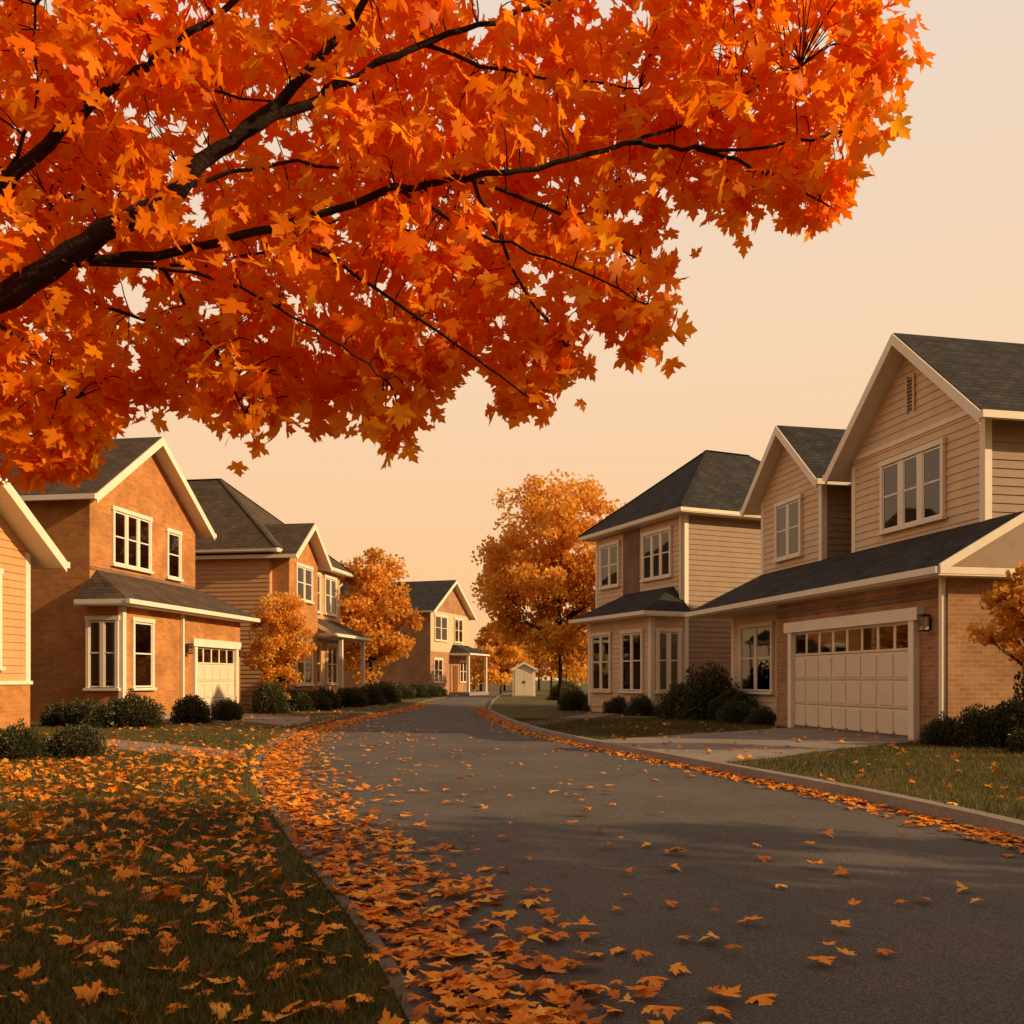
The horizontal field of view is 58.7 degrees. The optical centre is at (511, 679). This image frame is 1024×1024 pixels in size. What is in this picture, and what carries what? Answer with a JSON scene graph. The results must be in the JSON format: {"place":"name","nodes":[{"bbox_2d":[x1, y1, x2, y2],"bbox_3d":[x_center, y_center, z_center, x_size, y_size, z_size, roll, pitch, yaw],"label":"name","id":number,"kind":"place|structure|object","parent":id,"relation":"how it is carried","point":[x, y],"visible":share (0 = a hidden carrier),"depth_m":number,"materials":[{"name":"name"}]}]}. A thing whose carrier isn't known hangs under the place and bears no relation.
{"place":"outdoors","nodes":[
{"label":"outdoors","id":0,"kind":"place"},
{"bbox_2d":[94,622,111,685],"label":"window backing","id":1,"kind":"object","parent":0,"point":[108,656],"depth_m":24.70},
{"bbox_2d":[0,691,495,1023],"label":"lawn","id":2,"kind":"structure","parent":0,"point":[315,714],"depth_m":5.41,"materials":[{"name":"plant"}]},
{"bbox_2d":[0,684,29,729],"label":"brick base","id":3,"kind":"object","parent":2,"relation":"on","point":[14,703],"visible":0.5,"depth_m":20.02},
{"bbox_2d":[0,681,32,684],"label":"base cap","id":4,"kind":"object","parent":3,"relation":"on","point":[13,682],"visible":1,"depth_m":19.96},
{"bbox_2d":[2,518,27,551],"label":"walls","id":5,"kind":"structure","parent":4,"relation":"on","point":[12,532],"depth_m":20.02,"materials":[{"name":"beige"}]},
{"bbox_2d":[0,515,27,680],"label":"siding boards","id":6,"kind":"object","parent":5,"relation":"attached to","point":[12,559],"visible":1,"depth_m":19.98,"materials":[{"name":"wood"}]},
{"bbox_2d":[25,553,30,680],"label":"corner boards","id":7,"kind":"object","parent":5,"relation":"attached to","point":[28,617],"visible":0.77,"depth_m":20.46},
{"bbox_2d":[0,485,61,567],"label":"soffit","id":8,"kind":"structure","parent":5,"relation":"attached to","point":[22,529],"depth_m":20.06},
{"bbox_3d":[-15.700,-3.945,18.196,10.000,2.690,6.900,0,0,9],"label":"roof","id":9,"kind":"object","parent":5,"relation":"on","visible":0},
{"bbox_2d":[0,478,66,571],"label":"rake boards","id":10,"kind":"object","parent":9,"relation":"attached to","point":[27,514],"visible":1,"depth_m":19.76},
{"bbox_2d":[0,718,50,761],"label":"shrub","id":11,"kind":"object","parent":2,"relation":"on","point":[19,743],"visible":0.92,"depth_m":13.02,"materials":[{"name":"green plant"}]},
{"bbox_2d":[44,722,109,759],"bbox_3d":[-6.514,0.898,13.597,0.960,0.539,0.987,0,0,-10],"label":"shrub","id":12,"kind":"object","parent":2,"relation":"on","point":[73,742],"visible":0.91,"depth_m":13.40,"materials":[{"name":"green plant"}]},
{"bbox_2d":[55,697,103,726],"bbox_3d":[-10.610,0.802,22.582,1.497,0.744,1.371,0,0,33],"label":"shrub","id":13,"kind":"object","parent":2,"relation":"on","point":[71,714],"visible":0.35,"depth_m":22.29,"materials":[{"name":"green plant"}]},
{"bbox_2d":[74,703,111,728],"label":"shrub","id":14,"kind":"object","parent":2,"relation":"on","point":[92,716],"visible":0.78,"depth_m":21.69,"materials":[{"name":"green plant"}]},
{"bbox_2d":[24,454,194,720],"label":"walls","id":15,"kind":"structure","parent":2,"relation":"on","point":[78,532],"depth_m":25.21,"materials":[{"name":"orange brick"}]},
{"bbox_2d":[83,505,183,690],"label":"window frames","id":16,"kind":"structure","parent":15,"relation":"attached to","point":[114,508],"depth_m":25.99,"materials":[{"name":"wood"}]},
{"bbox_2d":[89,511,179,686],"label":"window sashes","id":17,"kind":"object","parent":16,"relation":"in","point":[90,652],"depth_m":25.64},
{"bbox_2d":[115,513,178,685],"bbox_3d":[-10.682,-2.325,27.143,1.104,5.050,4.988,0,0,9],"label":"window glass","id":18,"kind":"object","parent":17,"relation":"in","point":[142,661],"visible":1,"depth_m":26.45,"materials":[{"name":"glass"}]},
{"bbox_2d":[83,447,211,537],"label":"soffit","id":19,"kind":"structure","parent":15,"relation":"on","point":[201,530],"depth_m":29.59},
{"bbox_2d":[0,437,161,495],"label":"roof","id":20,"kind":"structure","parent":19,"relation":"on","point":[124,455],"depth_m":26.14,"materials":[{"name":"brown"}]},
{"bbox_2d":[96,437,214,540],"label":"rake boards","id":21,"kind":"object","parent":20,"relation":"attached to","point":[112,484],"visible":1,"depth_m":27.45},
{"bbox_2d":[74,570,255,617],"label":"roof","id":22,"kind":"structure","parent":15,"relation":"attached to","point":[101,585],"depth_m":26.49,"materials":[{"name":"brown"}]},
{"bbox_2d":[102,688,166,728],"bbox_3d":[-9.305,0.686,22.315,1.659,0.984,1.602,0,0,5],"label":"shrub","id":23,"kind":"object","parent":2,"relation":"on","point":[133,710],"visible":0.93,"depth_m":21.92,"materials":[{"name":"green plant"}]},
{"bbox_2d":[43,736,242,759],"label":"footpath","id":24,"kind":"structure","parent":2,"relation":"on","point":[120,744],"depth_m":15.38,"materials":[{"name":"concrete"}]},
{"bbox_2d":[160,711,211,718],"bbox_3d":[-10.533,1.125,28.252,1.125,0.250,7.210,0,0,9],"label":"foundation","id":25,"kind":"object","parent":2,"relation":"on","point":[167,716],"depth_m":26.88,"materials":[{"name":"concrete"}]},
{"bbox_2d":[85,606,239,713],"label":"walls","id":26,"kind":"structure","parent":25,"relation":"on","point":[166,693],"depth_m":26.93,"materials":[{"name":"orange brick"}]},
{"bbox_2d":[118,606,125,701],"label":"corner boards","id":27,"kind":"object","parent":26,"relation":"attached to","point":[122,649],"visible":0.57,"depth_m":24.61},
{"bbox_2d":[74,603,256,622],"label":"soffit","id":28,"kind":"structure","parent":26,"relation":"on","point":[168,610],"depth_m":26.22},
{"bbox_2d":[74,598,259,621],"bbox_3d":[-10.292,-2.093,28.190,1.630,0.124,8.140,0,0,9],"label":"gutter","id":29,"kind":"object","parent":28,"relation":"on","point":[146,603],"visible":0.82,"depth_m":25.66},
{"bbox_2d":[169,694,212,723],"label":"shrub","id":30,"kind":"object","parent":2,"relation":"on","point":[195,709],"visible":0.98,"depth_m":24.14,"materials":[{"name":"green plant"}]},
{"bbox_2d":[210,697,244,720],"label":"shrub","id":31,"kind":"object","parent":2,"relation":"on","point":[228,709],"visible":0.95,"depth_m":25.95,"materials":[{"name":"green plant"}]},
{"bbox_2d":[252,680,293,713],"bbox_3d":[-8.415,0.584,31.786,1.371,1.209,1.356,0,0,-40],"label":"shrub","id":32,"kind":"object","parent":2,"relation":"on","point":[271,698],"visible":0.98,"depth_m":31.51,"materials":[{"name":"green plant"}]},
{"bbox_2d":[242,591,317,699],"bbox_3d":[-8.443,-0.990,32.896,2.659,4.482,2.578,0,0,0],"label":"maple tree","id":33,"kind":"object","parent":2,"relation":"on","point":[277,647],"visible":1,"depth_m":32.53,"materials":[{"name":"orange plant"}]},
{"bbox_2d":[242,558,339,708],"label":"walls","id":34,"kind":"structure","parent":2,"relation":"on","point":[323,659],"depth_m":41.45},
{"bbox_2d":[195,558,269,703],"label":"side siding boards","id":35,"kind":"object","parent":34,"relation":"attached to","point":[243,585],"visible":0.12,"depth_m":35.65,"materials":[{"name":"wood"}]},
{"bbox_2d":[187,479,352,573],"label":"roof","id":36,"kind":"structure","parent":34,"relation":"on","point":[233,524],"depth_m":36.90,"materials":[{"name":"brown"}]},
{"bbox_2d":[195,547,352,576],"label":"gutters","id":37,"kind":"object","parent":36,"relation":"attached to","point":[248,556],"visible":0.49,"depth_m":35.29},
{"bbox_2d":[195,532,351,577],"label":"soffit","id":38,"kind":"structure","parent":34,"relation":"on","point":[323,565],"depth_m":38.03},
{"bbox_2d":[272,541,317,692],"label":"projecting walls","id":39,"kind":"structure","parent":34,"relation":"on","point":[283,575],"depth_m":37.08,"materials":[{"name":"orange brick"}]},
{"bbox_2d":[295,562,338,685],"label":"window frames","id":40,"kind":"structure","parent":34,"relation":"attached to","point":[297,564],"depth_m":40.73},
{"bbox_2d":[298,567,335,682],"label":"window glass","id":41,"kind":"object","parent":40,"relation":"in","point":[308,597],"visible":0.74,"depth_m":40.60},
{"bbox_2d":[286,689,321,711],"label":"shrub","id":42,"kind":"object","parent":2,"relation":"on","point":[300,700],"visible":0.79,"depth_m":33.57,"materials":[{"name":"green plant"}]},
{"bbox_2d":[340,547,424,687],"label":"maple tree","id":43,"kind":"object","parent":2,"relation":"on","point":[366,603],"visible":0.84,"depth_m":50.86,"materials":[{"name":"orange plant"}]},
{"bbox_2d":[343,588,468,694],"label":"walls","id":44,"kind":"structure","parent":2,"relation":"on","point":[416,665],"depth_m":68.83,"materials":[{"name":"beige brick"}]},
{"bbox_2d":[430,611,468,652],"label":"siding boards","id":45,"kind":"object","parent":44,"relation":"attached to","point":[438,646],"visible":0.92,"depth_m":71.66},
{"bbox_2d":[454,584,474,619],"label":"soffit","id":46,"kind":"structure","parent":44,"relation":"attached to","point":[463,602],"depth_m":74.25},
{"bbox_2d":[340,580,455,610],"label":"roof","id":47,"kind":"structure","parent":46,"relation":"on","point":[426,595],"depth_m":70.73,"materials":[{"name":"grey"}]},
{"bbox_2d":[0,0,935,498],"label":"maple tree","id":48,"kind":"object","parent":2,"relation":"on","point":[376,130],"visible":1,"depth_m":4.83,"materials":[{"name":"orange plant"}]},
{"bbox_2d":[210,713,309,725],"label":"driveway","id":49,"kind":"structure","parent":0,"point":[284,721],"depth_m":26.27,"materials":[{"name":"concrete"}]},
{"bbox_2d":[189,638,240,702],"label":"garage trim","id":50,"kind":"structure","parent":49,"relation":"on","point":[235,646],"depth_m":29.17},
{"bbox_2d":[198,647,233,714],"bbox_3d":[-9.738,0.040,29.825,0.026,2.180,2.700,0,0,9],"label":"garage door","id":51,"kind":"structure","parent":50,"relation":"in","point":[211,680],"depth_m":29.85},
{"bbox_2d":[198,666,233,712],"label":"garage door panels","id":52,"kind":"object","parent":51,"relation":"attached to","point":[215,675],"visible":0.79,"depth_m":29.74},
{"bbox_2d":[0,0,1023,679],"label":"sky","id":53,"kind":"structure","parent":0,"point":[791,332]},
{"bbox_2d":[470,680,587,691],"bbox_3d":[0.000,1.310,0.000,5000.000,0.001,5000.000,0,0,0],"label":"ground","id":54,"kind":"structure","parent":0,"point":[544,685],"depth_m":181.67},
{"bbox_2d":[471,621,532,693],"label":"maple tree","id":55,"kind":"object","parent":54,"relation":"on","point":[496,673],"visible":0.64,"depth_m":79.39,"materials":[{"name":"orange plant"}]},
{"bbox_2d":[0,702,1023,1023],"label":"fallen leaves","id":56,"kind":"object","parent":54,"relation":"on","point":[488,992],"visible":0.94,"depth_m":5.26,"materials":[{"name":"orange plant"}]},
{"bbox_2d":[470,621,587,690],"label":"tree line","id":57,"kind":"object","parent":54,"relation":"on","point":[473,674],"visible":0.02,"depth_m":99.78,"materials":[{"name":"orange plant"}]},
{"bbox_2d":[259,692,1023,1023],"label":"road","id":58,"kind":"structure","parent":0,"point":[955,956],"depth_m":5.62,"materials":[{"name":"asphalt"}]},
{"bbox_2d":[252,691,498,1023],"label":"kerb","id":59,"kind":"structure","parent":58,"relation":"on","point":[398,978],"depth_m":4.57,"materials":[{"name":"concrete"}]},
{"bbox_2d":[487,693,1023,839],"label":"kerb","id":60,"kind":"structure","parent":58,"relation":"on","point":[973,817],"depth_m":9.96,"materials":[{"name":"concrete"}]},
{"bbox_2d":[491,691,1023,820],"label":"lawn","id":61,"kind":"structure","parent":0,"point":[539,705],"depth_m":12.99,"materials":[{"name":"plant"}]},
{"bbox_2d":[509,661,538,695],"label":"garden shed","id":62,"kind":"structure","parent":61,"relation":"on","point":[524,678],"depth_m":63.97,"materials":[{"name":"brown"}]},
{"bbox_2d":[470,469,625,704],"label":"maple tree","id":63,"kind":"object","parent":61,"relation":"on","point":[550,578],"visible":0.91,"depth_m":40.79,"materials":[{"name":"orange plant"}]},
{"bbox_2d":[524,613,587,682],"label":"maple tree","id":64,"kind":"object","parent":61,"relation":"on","point":[553,667],"visible":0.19,"depth_m":65.62,"materials":[{"name":"orange plant"}]},
{"bbox_2d":[589,617,676,711],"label":"bay walls","id":65,"kind":"structure","parent":61,"relation":"on","point":[596,708],"depth_m":32.56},
{"bbox_2d":[589,526,681,693],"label":"window frames","id":66,"kind":"structure","parent":65,"relation":"attached to","point":[641,630],"depth_m":31.06,"materials":[{"name":"wood"}]},
{"bbox_2d":[593,530,677,690],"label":"window sashes","id":67,"kind":"object","parent":66,"relation":"in","point":[638,633],"depth_m":30.99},
{"bbox_2d":[593,532,668,688],"bbox_3d":[3.956,-2.350,32.208,1.304,5.400,5.558,0,0,-24],"label":"window glass","id":68,"kind":"object","parent":67,"relation":"in","point":[636,637],"visible":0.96,"depth_m":31.87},
{"bbox_2d":[590,617,683,706],"bbox_3d":[4.232,-0.540,31.640,1.280,2.980,4.220,0,0,-24],"label":"bay siding","id":69,"kind":"object","parent":65,"relation":"attached to","point":[600,698],"visible":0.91,"depth_m":30.92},
{"bbox_2d":[657,681,693,718],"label":"shrub","id":70,"kind":"object","parent":61,"relation":"on","point":[667,708],"visible":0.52,"depth_m":26.81,"materials":[{"name":"green plant"}]},
{"bbox_2d":[598,515,760,540],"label":"walls","id":71,"kind":"structure","parent":61,"relation":"on","point":[678,517],"depth_m":31.01,"materials":[{"name":"beige"}]},
{"bbox_2d":[623,529,639,595],"bbox_3d":[4.338,-4.225,33.061,0.050,2.350,1.100,0,0,-24],"label":"brick panel","id":72,"kind":"object","parent":71,"relation":"attached to","point":[631,561],"visible":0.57,"depth_m":33.01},
{"bbox_2d":[597,518,678,606],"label":"siding boards","id":73,"kind":"object","parent":71,"relation":"attached to","point":[605,596],"visible":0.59,"depth_m":32.01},
{"bbox_2d":[588,515,688,706],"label":"corner boards","id":74,"kind":"object","parent":71,"relation":"attached to","point":[651,658],"visible":0.68,"depth_m":29.98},
{"bbox_2d":[572,586,690,619],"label":"roof","id":75,"kind":"structure","parent":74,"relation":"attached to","point":[664,599],"depth_m":30.52,"materials":[{"name":"grey"}]},
{"bbox_2d":[580,510,760,541],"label":"soffit","id":76,"kind":"structure","parent":71,"relation":"on","point":[642,524],"depth_m":30.92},
{"bbox_2d":[579,506,760,539],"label":"gutters","id":77,"kind":"object","parent":76,"relation":"on","point":[686,508],"visible":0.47,"depth_m":30.41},
{"bbox_2d":[579,451,760,536],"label":"roof","id":78,"kind":"structure","parent":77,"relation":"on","point":[723,481],"depth_m":32.40,"materials":[{"name":"grey"}]},
{"bbox_2d":[689,516,760,683],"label":"side siding boards","id":79,"kind":"object","parent":71,"relation":"attached to","point":[724,556],"visible":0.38,"depth_m":30.48,"materials":[{"name":"wood"}]},
{"bbox_2d":[670,660,736,720],"bbox_3d":[5.680,0.301,26.314,2.134,1.805,2.083,0,0,-27],"label":"shrub","id":80,"kind":"object","parent":61,"relation":"on","point":[714,683],"visible":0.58,"depth_m":25.94,"materials":[{"name":"green plant"}]},
{"bbox_2d":[707,682,758,720],"bbox_3d":[6.204,0.613,25.402,1.454,1.140,1.459,0,0,-19],"label":"shrub","id":81,"kind":"object","parent":61,"relation":"on","point":[729,695],"visible":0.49,"depth_m":25.22,"materials":[{"name":"green plant"}]},
{"bbox_2d":[715,700,757,723],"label":"shrub","id":82,"kind":"object","parent":61,"relation":"on","point":[735,712],"visible":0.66,"depth_m":24.12,"materials":[{"name":"green plant"}]},
{"bbox_2d":[855,357,905,456],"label":"walls","id":83,"kind":"structure","parent":61,"relation":"on","point":[879,409],"depth_m":21.03,"materials":[{"name":"beige"}]},
{"bbox_2d":[736,437,946,694],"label":"window frames","id":84,"kind":"structure","parent":83,"relation":"attached to","point":[920,450],"depth_m":20.74,"materials":[{"name":"wood"}]},
{"bbox_2d":[741,446,939,690],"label":"window sashes","id":85,"kind":"object","parent":84,"relation":"in","point":[924,483],"depth_m":20.24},
{"bbox_2d":[742,448,939,689],"bbox_3d":[7.752,-2.275,22.566,0.704,5.150,7.800,0,0,-12],"label":"window glass","id":86,"kind":"object","parent":85,"relation":"in","point":[932,490],"visible":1,"depth_m":20.70,"materials":[{"name":"glass"}]},
{"bbox_2d":[690,511,1023,611],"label":"roof","id":87,"kind":"structure","parent":83,"relation":"attached to","point":[928,550],"depth_m":19.79,"materials":[{"name":"grey"}]},
{"bbox_2d":[939,512,1023,572],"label":"rake","id":88,"kind":"object","parent":87,"relation":"attached to","point":[978,544],"visible":1,"depth_m":16.16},
{"bbox_2d":[953,522,1023,567],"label":"roof end","id":89,"kind":"structure","parent":87,"relation":"attached to","point":[1005,550],"depth_m":16.30,"materials":[{"name":"beige"}]},
{"bbox_2d":[731,418,991,686],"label":"corner boards","id":90,"kind":"object","parent":83,"relation":"attached to","point":[985,469],"visible":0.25,"depth_m":21.94,"materials":[{"name":"wood"}]},
{"bbox_2d":[762,358,978,573],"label":"siding boards","id":91,"kind":"object","parent":83,"relation":"attached to","point":[934,403],"visible":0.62,"depth_m":20.38,"materials":[{"name":"wood"}]},
{"bbox_2d":[856,411,968,460],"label":"belt trim","id":92,"kind":"structure","parent":91,"relation":"attached to","point":[919,432],"depth_m":19.70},
{"bbox_2d":[745,347,1014,514],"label":"soffit","id":93,"kind":"structure","parent":83,"relation":"on","point":[842,470],"depth_m":21.72,"materials":[{"name":"wood"}]},
{"bbox_2d":[740,409,1023,515],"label":"gutters","id":94,"kind":"object","parent":93,"relation":"attached to","point":[1001,414],"visible":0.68,"depth_m":17.14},
{"bbox_2d":[777,333,1023,477],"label":"roof","id":95,"kind":"structure","parent":93,"relation":"on","point":[981,374],"depth_m":19.27,"materials":[{"name":"grey"}]},
{"bbox_2d":[741,334,980,517],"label":"rake boards","id":96,"kind":"object","parent":95,"relation":"attached to","point":[959,398],"visible":1,"depth_m":20.52,"materials":[{"name":"wood"}]},
{"bbox_2d":[777,578,1023,733],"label":"garage walls","id":97,"kind":"structure","parent":61,"relation":"on","point":[977,672],"depth_m":16.69,"materials":[{"name":"brick"}]},
{"bbox_2d":[795,621,907,737],"bbox_3d":[7.231,0.000,19.612,0.026,2.260,4.480,0,0,-12],"label":"garage door","id":98,"kind":"structure","parent":97,"relation":"in","point":[877,679],"depth_m":19.19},
{"bbox_2d":[795,624,907,653],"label":"door lights","id":99,"kind":"object","parent":98,"relation":"attached to","point":[885,638],"depth_m":19.28,"materials":[{"name":"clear glass"}]},
{"bbox_2d":[795,654,907,734],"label":"garage door panels","id":100,"kind":"object","parent":98,"relation":"attached to","point":[869,693],"visible":1,"depth_m":19.34,"materials":[{"name":"wood"}]},
{"bbox_2d":[783,607,923,739],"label":"garage trim","id":101,"kind":"structure","parent":97,"relation":"attached to","point":[909,615],"depth_m":18.24,"materials":[{"name":"wood"}]},
{"bbox_2d":[688,573,1023,618],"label":"soffit","id":102,"kind":"structure","parent":97,"relation":"on","point":[751,610],"depth_m":19.71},
{"bbox_2d":[685,566,1015,616],"bbox_3d":[7.295,-1.943,21.809,2.030,0.124,11.440,0,0,-12],"label":"gutter","id":103,"kind":"object","parent":102,"relation":"on","point":[908,575],"visible":0.78,"depth_m":18.18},
{"bbox_2d":[776,587,946,618],"bbox_3d":[7.240,-1.600,19.603,0.020,0.180,6.360,0,0,-12],"label":"brick soldier course","id":104,"kind":"object","parent":97,"relation":"attached to","point":[895,598],"visible":1,"depth_m":18.99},
{"bbox_2d":[939,578,945,719],"bbox_3d":[7.712,-0.360,16.515,0.310,2.980,0.090,0,0,-12],"label":"downspout","id":105,"kind":"object","parent":97,"relation":"attached to","point":[942,644],"visible":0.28,"depth_m":16.50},
{"bbox_2d":[827,419,1023,557],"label":"side siding boards","id":106,"kind":"object","parent":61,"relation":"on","point":[1007,467],"visible":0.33,"depth_m":17.77,"materials":[{"name":"wood"}]},
{"bbox_2d":[918,710,964,746],"bbox_3d":[7.549,0.847,15.899,0.841,0.642,0.863,0,0,-20],"label":"shrub","id":107,"kind":"object","parent":61,"relation":"on","point":[936,732],"visible":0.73,"depth_m":15.74,"materials":[{"name":"green plant"}]},
{"bbox_2d":[946,703,1003,748],"bbox_3d":[8.011,0.775,15.584,1.153,0.796,1.101,0,0,-14],"label":"shrub","id":108,"kind":"object","parent":61,"relation":"on","point":[975,731],"visible":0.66,"depth_m":15.38,"materials":[{"name":"green plant"}]},
{"bbox_2d":[963,560,1023,671],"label":"maple tree","id":109,"kind":"object","parent":61,"relation":"on","point":[1010,604],"visible":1,"depth_m":14.16,"materials":[{"name":"orange plant"}]},
{"bbox_2d":[980,698,1023,748],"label":"shrub","id":110,"kind":"object","parent":61,"relation":"on","point":[1011,716],"visible":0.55,"depth_m":15.23,"materials":[{"name":"green plant"}]},
{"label":"entry walls","id":111,"kind":"object","parent":61,"relation":"on","visible":0},
{"bbox_2d":[734,611,776,714],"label":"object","id":112,"kind":"object","parent":111,"relation":"attached to","point":[767,700],"visible":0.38,"depth_m":25.25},
{"bbox_2d":[603,728,918,761],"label":"driveway","id":113,"kind":"structure","parent":0,"point":[775,740],"depth_m":16.61,"materials":[{"name":"concrete"}]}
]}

